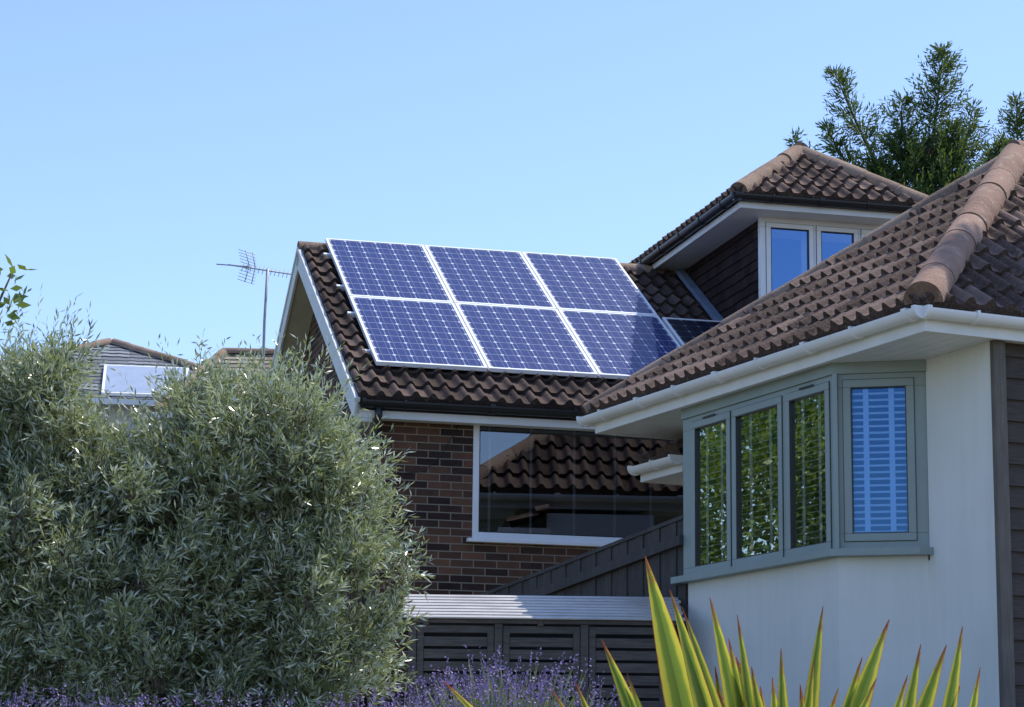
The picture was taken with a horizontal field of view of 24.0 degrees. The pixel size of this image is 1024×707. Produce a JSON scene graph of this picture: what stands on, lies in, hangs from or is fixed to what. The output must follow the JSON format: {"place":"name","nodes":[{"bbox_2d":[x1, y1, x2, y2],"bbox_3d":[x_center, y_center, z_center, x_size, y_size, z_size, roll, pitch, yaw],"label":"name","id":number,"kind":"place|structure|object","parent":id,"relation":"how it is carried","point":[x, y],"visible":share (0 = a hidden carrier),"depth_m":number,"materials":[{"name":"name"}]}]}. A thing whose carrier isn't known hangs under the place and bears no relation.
{"place":"outdoors","nodes":[
{"label":"outdoors","id":0,"kind":"place"},
{"bbox_2d":[216,249,290,372],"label":"tv aerial","id":1,"kind":"object","parent":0,"point":[249,267],"visible":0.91,"depth_m":46.08,"materials":[{"name":"grey metal"}]},
{"bbox_2d":[0,0,1023,363],"label":"sky","id":2,"kind":"structure","parent":0,"point":[145,144],"materials":[{"name":"blue"}]},
{"bbox_2d":[629,186,736,263],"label":"dormer roof","id":3,"kind":"structure","parent":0,"point":[691,219],"depth_m":23.62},
{"bbox_2d":[636,194,737,264],"bbox_3d":[1.466,-0.994,24.463,0.110,0.055,4.910,3,-11,-14],"label":"dormer gutter","id":4,"kind":"object","parent":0,"point":[692,227],"visible":0.66,"depth_m":23.39,"materials":[{"name":"plastic"}]},
{"bbox_2d":[657,208,891,269],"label":"dormer soffit","id":5,"kind":"structure","parent":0,"point":[724,231],"depth_m":23.12,"materials":[{"name":"white plastic"}]},
{"bbox_2d":[652,201,901,268],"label":"dormer fascia","id":6,"kind":"structure","parent":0,"point":[761,206],"depth_m":22.46,"materials":[{"name":"white plastic"}]},
{"bbox_2d":[650,200,898,264],"bbox_3d":[2.051,-0.683,26.094,1.950,0.075,7.780,3,-11,-14],"label":"dormer gutter board","id":7,"kind":"object","parent":6,"relation":"attached to","point":[710,221],"visible":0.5,"depth_m":22.69,"materials":[{"name":"plastic"}]},
{"bbox_2d":[792,142,808,147],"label":"dormer ridge","id":8,"kind":"structure","parent":0,"point":[801,143],"depth_m":23.41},
{"bbox_2d":[800,231,806,273],"bbox_3d":[2.545,-0.678,22.754,0.530,1.050,0.020,3,-11,-14],"label":"dormer curtain","id":9,"kind":"object","parent":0,"point":[803,252],"visible":0.11,"depth_m":22.85,"materials":[{"name":"blue fabric"}]},
{"bbox_2d":[758,217,879,297],"bbox_3d":[2.934,-0.685,22.621,1.300,1.122,0.068,3,-11,-14],"label":"dormer window frame","id":10,"kind":"object","parent":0,"point":[762,271],"visible":0.31,"depth_m":22.58,"materials":[{"name":"white plastic"}]},
{"bbox_2d":[766,222,872,292],"bbox_3d":[2.944,-0.680,22.580,1.190,1.045,0.011,3,-11,-14],"label":"dormer window sash","id":11,"kind":"object","parent":10,"relation":"in","point":[769,225],"visible":0.36,"depth_m":22.60,"materials":[{"name":"white plastic"}]},
{"bbox_2d":[765,222,868,293],"bbox_3d":[2.942,-0.677,22.591,1.198,1.053,0.027,3,-11,-14],"label":"dormer window gasket","id":12,"kind":"object","parent":11,"relation":"attached to","point":[852,234],"visible":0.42,"depth_m":22.61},
{"bbox_2d":[739,193,911,212],"bbox_3d":[3.014,-1.380,22.380,2.000,0.055,0.110,3,-11,-14],"label":"dormer gutter front","id":13,"kind":"object","parent":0,"point":[828,203],"visible":0.66,"depth_m":22.31,"materials":[{"name":"black plastic"}]},
{"bbox_2d":[738,152,924,205],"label":"dormer roof front","id":14,"kind":"structure","parent":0,"point":[803,176],"depth_m":22.60,"materials":[{"name":"brown tile"}]},
{"bbox_3d":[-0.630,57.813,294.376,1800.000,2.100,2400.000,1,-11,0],"label":"ground","id":15,"kind":"structure","parent":0,"visible":0},
{"bbox_2d":[0,254,37,325],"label":"garden shrub","id":16,"kind":"object","parent":15,"relation":"on","point":[19,299],"visible":1,"depth_m":9.31,"materials":[{"name":"green plant"}]},
{"bbox_2d":[21,403,166,706],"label":"walls","id":17,"kind":"structure","parent":15,"relation":"on","point":[124,410],"depth_m":50.13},
{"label":"roof back","id":18,"kind":"object","parent":17,"relation":"on","visible":0},
{"bbox_2d":[1,338,111,363],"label":"hip","id":19,"kind":"object","parent":18,"relation":"on","point":[105,341],"visible":0.22,"depth_m":53.26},
{"bbox_2d":[1,344,194,399],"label":"roof front","id":20,"kind":"structure","parent":18,"relation":"on","point":[113,354],"depth_m":52.39,"materials":[{"name":"tile"}]},
{"bbox_2d":[76,398,155,405],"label":"gutters","id":21,"kind":"object","parent":20,"relation":"attached to","point":[124,401],"visible":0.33,"depth_m":49.73,"materials":[{"name":"white plastic"}]},
{"bbox_2d":[101,364,188,396],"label":"solar thermal panel","id":22,"kind":"object","parent":20,"relation":"on","point":[103,393],"visible":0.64,"depth_m":49.96,"materials":[{"name":"silver metal"}]},
{"bbox_2d":[104,365,185,393],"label":"solar thermal glass","id":23,"kind":"object","parent":22,"relation":"attached to","point":[136,379],"visible":0.79,"depth_m":50.91,"materials":[{"name":"glass"}]},
{"bbox_2d":[111,338,200,368],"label":"hip","id":24,"kind":"object","parent":18,"relation":"on","point":[134,347],"visible":0.41,"depth_m":52.91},
{"bbox_2d":[0,283,434,706],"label":"olive tree","id":25,"kind":"object","parent":15,"relation":"on","point":[109,564],"visible":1,"depth_m":10.28,"materials":[{"name":"green plant"}]},
{"bbox_2d":[0,644,629,706],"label":"lavender","id":26,"kind":"object","parent":15,"relation":"on","point":[484,699],"visible":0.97,"depth_m":9.59,"materials":[{"name":"purple plant"}]},
{"bbox_2d":[271,312,373,706],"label":"gable wall","id":27,"kind":"structure","parent":15,"relation":"on","point":[318,344],"depth_m":23.39,"materials":[{"name":"brick"}]},
{"bbox_2d":[264,274,312,508],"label":"verge soffit","id":28,"kind":"structure","parent":27,"relation":"attached to","point":[300,319],"depth_m":24.52,"materials":[{"name":"beige paint"}]},
{"bbox_2d":[359,406,382,706],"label":"downpipe","id":29,"kind":"object","parent":15,"relation":"on","point":[378,411],"visible":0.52,"depth_m":20.32,"materials":[{"name":"black plastic"}]},
{"bbox_2d":[368,421,687,706],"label":"front wall","id":30,"kind":"structure","parent":15,"relation":"on","point":[441,497],"depth_m":20.58,"materials":[{"name":"brick"}]},
{"bbox_2d":[386,426,457,473],"bbox_3d":[-0.774,0.778,20.625,0.684,0.515,0.011,3,-11,-14],"label":"cable","id":31,"kind":"object","parent":30,"relation":"attached to","point":[434,461],"visible":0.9,"depth_m":20.62,"materials":[{"name":"black plastic"}]},
{"bbox_2d":[365,399,584,417],"bbox_3d":[1.794,0.603,21.083,6.300,0.058,0.116,3,-11,-14],"label":"gutter","id":32,"kind":"object","parent":30,"relation":"on","point":[388,404],"visible":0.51,"depth_m":20.51,"materials":[{"name":"black plastic"}]},
{"bbox_2d":[360,398,365,407],"bbox_3d":[-1.255,0.420,20.331,0.032,0.077,0.130,3,-11,-14],"label":"gutter stop","id":33,"kind":"object","parent":32,"relation":"on","point":[363,403],"visible":1,"depth_m":20.28,"materials":[{"name":"black plastic"}]},
{"bbox_2d":[361,407,575,420],"bbox_3d":[1.780,0.614,21.139,6.300,0.080,0.003,3,-11,-14],"label":"gutter back","id":34,"kind":"object","parent":32,"relation":"attached to","point":[475,414],"visible":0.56,"depth_m":20.61,"materials":[{"name":"black plastic"}]},
{"bbox_2d":[488,404,495,414],"bbox_3d":[-0.175,0.484,20.598,0.050,0.077,0.130,3,-11,-14],"label":"gutter bracket","id":35,"kind":"object","parent":32,"relation":"on","point":[492,409],"visible":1,"depth_m":20.55,"materials":[{"name":"black plastic"}]},
{"bbox_3d":[1.369,-0.125,22.885,6.305,2.095,3.369,3,-11,-14],"label":"roof underlay","id":36,"kind":"object","parent":32,"relation":"on","visible":0},
{"bbox_2d":[296,256,358,418],"bbox_3d":[-1.719,-0.235,22.151,0.025,2.220,3.466,3,-11,-14],"label":"barge board","id":37,"kind":"object","parent":36,"relation":"attached to","point":[353,405],"visible":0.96,"depth_m":21.95,"materials":[{"name":"paint"}]},
{"bbox_2d":[301,244,719,410],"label":"roof front","id":38,"kind":"structure","parent":36,"relation":"on","point":[667,293],"depth_m":21.11,"materials":[{"name":"tile"}]},
{"bbox_2d":[297,246,359,401],"bbox_3d":[-1.706,-0.327,22.118,0.045,2.124,3.408,3,-11,-14],"label":"verge capping","id":39,"kind":"object","parent":38,"relation":"attached to","point":[356,398],"visible":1,"depth_m":21.93,"materials":[{"name":"paint"}]},
{"bbox_2d":[304,253,358,393],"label":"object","id":40,"kind":"object","parent":38,"relation":"attached to","point":[332,325],"visible":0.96,"depth_m":21.92,"materials":[{"name":"concrete"}]},
{"bbox_2d":[323,253,371,354],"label":"panel rails","id":41,"kind":"object","parent":38,"relation":"on","point":[352,314],"visible":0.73,"depth_m":22.12,"materials":[{"name":"metal"}]},
{"bbox_2d":[325,238,452,302],"bbox_3d":[-1.204,-0.798,23.304,0.992,0.906,1.423,3,-11,-14],"label":"solar panel","id":42,"kind":"object","parent":38,"relation":"on","point":[338,268],"visible":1,"depth_m":23.14,"materials":[{"name":"glass"}]},
{"bbox_2d":[329,240,449,300],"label":"solar panel cells","id":43,"kind":"object","parent":42,"relation":"attached to","point":[386,270],"visible":1,"depth_m":23.27,"materials":[{"name":"blue glass"}]},
{"bbox_2d":[349,296,487,371],"bbox_3d":[-0.864,-0.188,21.782,0.992,0.906,1.423,3,-11,-14],"label":"solar panel","id":44,"kind":"object","parent":38,"relation":"attached to","point":[484,367],"visible":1,"depth_m":21.15,"materials":[{"name":"glass"}]},
{"bbox_2d":[353,298,482,365],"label":"solar panel cells","id":45,"kind":"object","parent":44,"relation":"attached to","point":[414,332],"visible":1,"depth_m":21.75,"materials":[{"name":"blue glass"}]},
{"bbox_2d":[297,241,676,274],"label":"roof ridge","id":46,"kind":"structure","parent":38,"relation":"on","point":[315,245],"depth_m":24.66,"materials":[{"name":"tile"}]},
{"bbox_2d":[424,245,555,308],"bbox_3d":[-0.229,-0.741,23.545,0.992,0.906,1.423,3,-11,-14],"label":"solar panel","id":47,"kind":"object","parent":38,"relation":"attached to","point":[448,287],"visible":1,"depth_m":23.38,"materials":[{"name":"glass"}]},
{"bbox_2d":[428,246,551,306],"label":"solar panel cells","id":48,"kind":"object","parent":47,"relation":"attached to","point":[486,276],"visible":1,"depth_m":23.51,"materials":[{"name":"blue glass"}]},
{"bbox_2d":[455,303,597,377],"bbox_3d":[0.111,-0.130,22.023,0.992,0.906,1.423,3,-11,-14],"label":"solar panel","id":49,"kind":"object","parent":38,"relation":"attached to","point":[535,371],"visible":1,"depth_m":21.39,"materials":[{"name":"glass"}]},
{"bbox_2d":[459,304,593,372],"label":"solar panel cells","id":50,"kind":"object","parent":49,"relation":"attached to","point":[523,338],"visible":1,"depth_m":21.99,"materials":[{"name":"blue glass"}]},
{"bbox_2d":[522,252,657,315],"bbox_3d":[0.746,-0.683,23.786,0.992,0.906,1.423,3,-11,-14],"label":"solar panel","id":51,"kind":"object","parent":38,"relation":"on","point":[551,296],"visible":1,"depth_m":23.63,"materials":[{"name":"glass"}]},
{"bbox_2d":[525,253,653,313],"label":"solar panel cells","id":52,"kind":"object","parent":51,"relation":"attached to","point":[573,282],"visible":1,"depth_m":23.75,"materials":[{"name":"blue glass"}]},
{"bbox_2d":[558,309,680,378],"bbox_3d":[1.086,-0.073,22.264,0.992,0.906,1.423,3,-11,-14],"label":"solar panel","id":53,"kind":"object","parent":38,"relation":"on","point":[608,376],"visible":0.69,"depth_m":22.35,"materials":[{"name":"glass"}]},
{"bbox_2d":[562,311,678,374],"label":"solar panel cells","id":54,"kind":"object","parent":53,"relation":"attached to","point":[622,344],"visible":0.8,"depth_m":22.36,"materials":[{"name":"blue glass"}]},
{"bbox_2d":[662,317,721,345],"bbox_3d":[1.901,-0.019,22.448,0.620,0.888,1.393,3,-11,-14],"label":"solar panel","id":55,"kind":"object","parent":38,"relation":"attached to","point":[673,332],"visible":0.22,"depth_m":22.94,"materials":[{"name":"glass"}]},
{"bbox_2d":[666,319,720,343],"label":"solar panel cells","id":56,"kind":"object","parent":55,"relation":"attached to","point":[686,331],"visible":0.2,"depth_m":22.95,"materials":[{"name":"blue glass"}]},
{"bbox_2d":[674,269,723,320],"bbox_3d":[1.952,-0.421,23.663,0.085,1.414,2.230,3,-11,-14],"label":"dormer lead flashing","id":57,"kind":"object","parent":38,"relation":"attached to","point":[698,295],"visible":0.5,"depth_m":24.02,"materials":[{"name":"grey metal"}]},
{"bbox_2d":[372,418,594,431],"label":"soffit","id":58,"kind":"structure","parent":30,"relation":"attached to","point":[494,425],"depth_m":20.76,"materials":[{"name":"plastic"}]},
{"bbox_2d":[353,417,371,424],"bbox_3d":[-1.267,0.575,20.463,0.134,0.034,0.190,3,-11,-14],"label":"eave box end","id":59,"kind":"object","parent":58,"relation":"attached to","point":[363,421],"visible":0.55,"depth_m":20.38,"materials":[{"name":"paint"}]},
{"bbox_2d":[357,403,594,429],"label":"fascia","id":60,"kind":"structure","parent":58,"relation":"attached to","point":[480,419],"depth_m":20.61,"materials":[{"name":"white plastic"}]},
{"bbox_2d":[466,538,608,546],"bbox_3d":[0.689,1.657,20.858,2.230,0.033,0.125,3,-11,-14],"label":"window sill","id":61,"kind":"structure","parent":30,"relation":"attached to","point":[533,542],"depth_m":20.68,"materials":[{"name":"white plastic"}]},
{"bbox_2d":[472,425,621,542],"bbox_3d":[0.689,1.113,20.988,2.130,1.080,0.075,3,-11,-14],"label":"window frame","id":62,"kind":"object","parent":30,"relation":"attached to","point":[475,502],"visible":0.36,"depth_m":20.72,"materials":[{"name":"white plastic"}]},
{"bbox_2d":[478,426,623,537],"bbox_3d":[0.691,1.109,20.979,2.020,0.975,0.036,3,-11,-14],"label":"window gasket","id":63,"kind":"object","parent":62,"relation":"attached to","point":[524,533],"depth_m":20.74,"materials":[{"name":"rubber"}]},
{"bbox_2d":[479,426,682,536],"bbox_3d":[0.689,1.108,20.987,2.030,0.990,0.001,3,-11,-14],"label":"window glass","id":64,"kind":"object","parent":62,"relation":"in","point":[551,481],"visible":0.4,"depth_m":20.93,"materials":[{"name":"clear glass"}]},
{"bbox_2d":[401,594,684,706],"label":"slatted bin store","id":65,"kind":"structure","parent":15,"relation":"on","point":[516,627],"depth_m":16.84,"materials":[{"name":"grey wood"}]},
{"bbox_2d":[416,625,664,706],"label":"slatted doors","id":66,"kind":"structure","parent":65,"relation":"in","point":[422,641],"depth_m":16.82,"materials":[{"name":"grey wood"}]},
{"bbox_2d":[479,515,687,643],"bbox_3d":[0.406,2.391,18.556,0.085,2.000,3.139,7,-13,-31],"label":"timber fence","id":67,"kind":"object","parent":15,"relation":"on","point":[617,568],"visible":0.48,"depth_m":18.03,"materials":[{"name":"grey wood"}]},
{"bbox_2d":[442,556,980,706],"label":"phormium plant","id":68,"kind":"object","parent":15,"relation":"on","point":[686,678],"visible":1,"depth_m":6.91,"materials":[{"name":"green plant"}]},
{"bbox_2d":[576,139,1023,706],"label":"rendered bungalow","id":69,"kind":"object","parent":15,"relation":"on","point":[842,429],"visible":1,"depth_m":15.69,"materials":[{"name":"paint"}]},
{"bbox_2d":[783,40,1012,195],"bbox_3d":[6.526,0.886,38.347,4.384,12.443,2.784,1,-11,0],"label":"conifer tree","id":70,"kind":"object","parent":15,"relation":"on","point":[922,169],"visible":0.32,"depth_m":39.28,"materials":[{"name":"green plant"}]},
{"bbox_2d":[986,90,1023,148],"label":"conifer tree","id":71,"kind":"object","parent":15,"relation":"on","point":[1017,132],"visible":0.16,"depth_m":41.50,"materials":[{"name":"green plant"}]},
{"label":"walls","id":72,"kind":"object","parent":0,"visible":0},
{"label":"roof back","id":73,"kind":"object","parent":72,"relation":"on","visible":0},
{"bbox_2d":[161,354,273,411],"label":"roof front","id":74,"kind":"structure","parent":73,"relation":"on","point":[233,358],"depth_m":48.78,"materials":[{"name":"tile"}]},
{"bbox_2d":[150,348,228,411],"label":"hip","id":75,"kind":"object","parent":74,"relation":"on","point":[220,351],"visible":0.22,"depth_m":48.28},
{"bbox_2d":[222,348,274,353],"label":"ridge line","id":76,"kind":"object","parent":73,"relation":"on","point":[238,351],"visible":0.2,"depth_m":49.31,"materials":[{"name":"tile"}]},
{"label":"roof","id":77,"kind":"object","parent":73,"relation":"attached to","visible":0},
{"bbox_2d":[151,412,252,417],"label":"gutters","id":78,"kind":"object","parent":77,"relation":"attached to","point":[168,414],"depth_m":45.83,"materials":[{"name":"white plastic"}]},
{"bbox_3d":[0.388,3.318,26.857,5.750,3.125,0.250,3,-11,-14],"label":"back wall","id":79,"kind":"object","parent":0,"visible":0},
{"bbox_3d":[0.545,0.486,26.074,6.305,2.095,3.369,3,-11,-14],"label":"roof underlay","id":80,"kind":"object","parent":79,"relation":"on","visible":0},
{"bbox_2d":[270,253,298,387],"bbox_3d":[-2.523,0.362,25.263,0.025,2.220,3.466,3,-11,-14],"label":"barge board","id":81,"kind":"object","parent":80,"relation":"attached to","point":[289,304],"visible":0.47,"depth_m":24.36,"materials":[{"name":"paint"}]},
{"bbox_2d":[272,249,297,365],"bbox_3d":[-2.535,0.289,25.328,0.045,2.124,3.408,3,-11,-14],"label":"verge capping","id":82,"kind":"object","parent":81,"relation":"on","point":[285,303],"visible":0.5,"depth_m":24.46,"materials":[{"name":"paint"}]},
{"bbox_3d":[0.540,0.453,26.114,6.340,2.154,3.417,3,-11,-14],"label":"roof back","id":83,"kind":"object","parent":80,"relation":"on","visible":0},
{"bbox_2d":[772,238,850,290],"bbox_3d":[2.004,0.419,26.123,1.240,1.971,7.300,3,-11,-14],"label":"window pane","id":84,"kind":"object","parent":83,"relation":"on","point":[786,260],"visible":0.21,"depth_m":23.35,"materials":[{"name":"glass"}]},
{"bbox_2d":[696,217,706,225],"bbox_3d":[1.825,-1.262,23.074,0.124,0.074,0.050,3,-11,-14],"label":"dormer gutter left bracket","id":85,"kind":"object","parent":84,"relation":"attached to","point":[698,222],"visible":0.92,"depth_m":23.05,"materials":[{"name":"black plastic"}]},
{"bbox_2d":[685,221,758,318],"bbox_3d":[1.417,0.317,25.896,0.018,1.880,7.397,3,-11,-14],"label":"dormer cheek","id":86,"kind":"object","parent":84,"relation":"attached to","point":[724,277],"visible":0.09,"depth_m":23.30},
{"bbox_2d":[732,191,738,200],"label":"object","id":87,"kind":"object","parent":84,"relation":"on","point":[736,194],"visible":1,"depth_m":22.09,"materials":[{"name":"black plastic"}]},
{"bbox_2d":[731,191,744,199],"bbox_3d":[2.069,-1.443,22.131,0.124,0.074,0.032,3,-11,-14],"label":"gutter","id":88,"kind":"object","parent":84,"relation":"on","point":[733,194],"visible":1,"depth_m":22.11,"materials":[{"name":"black plastic"}]},
{"bbox_2d":[729,145,802,193],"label":"roof hip tiles","id":89,"kind":"object","parent":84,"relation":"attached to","point":[750,179],"visible":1,"depth_m":22.66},
{"bbox_2d":[817,198,825,206],"bbox_3d":[2.859,-1.392,22.342,0.050,0.074,0.124,3,-11,-14],"label":"dormer gutter front bracket","id":90,"kind":"object","parent":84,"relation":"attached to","point":[822,202],"visible":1,"depth_m":22.29,"materials":[{"name":"black plastic"}]},
{"bbox_2d":[802,146,928,200],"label":"roof hip tiles","id":91,"kind":"object","parent":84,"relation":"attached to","point":[855,171],"visible":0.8,"depth_m":23.00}
]}

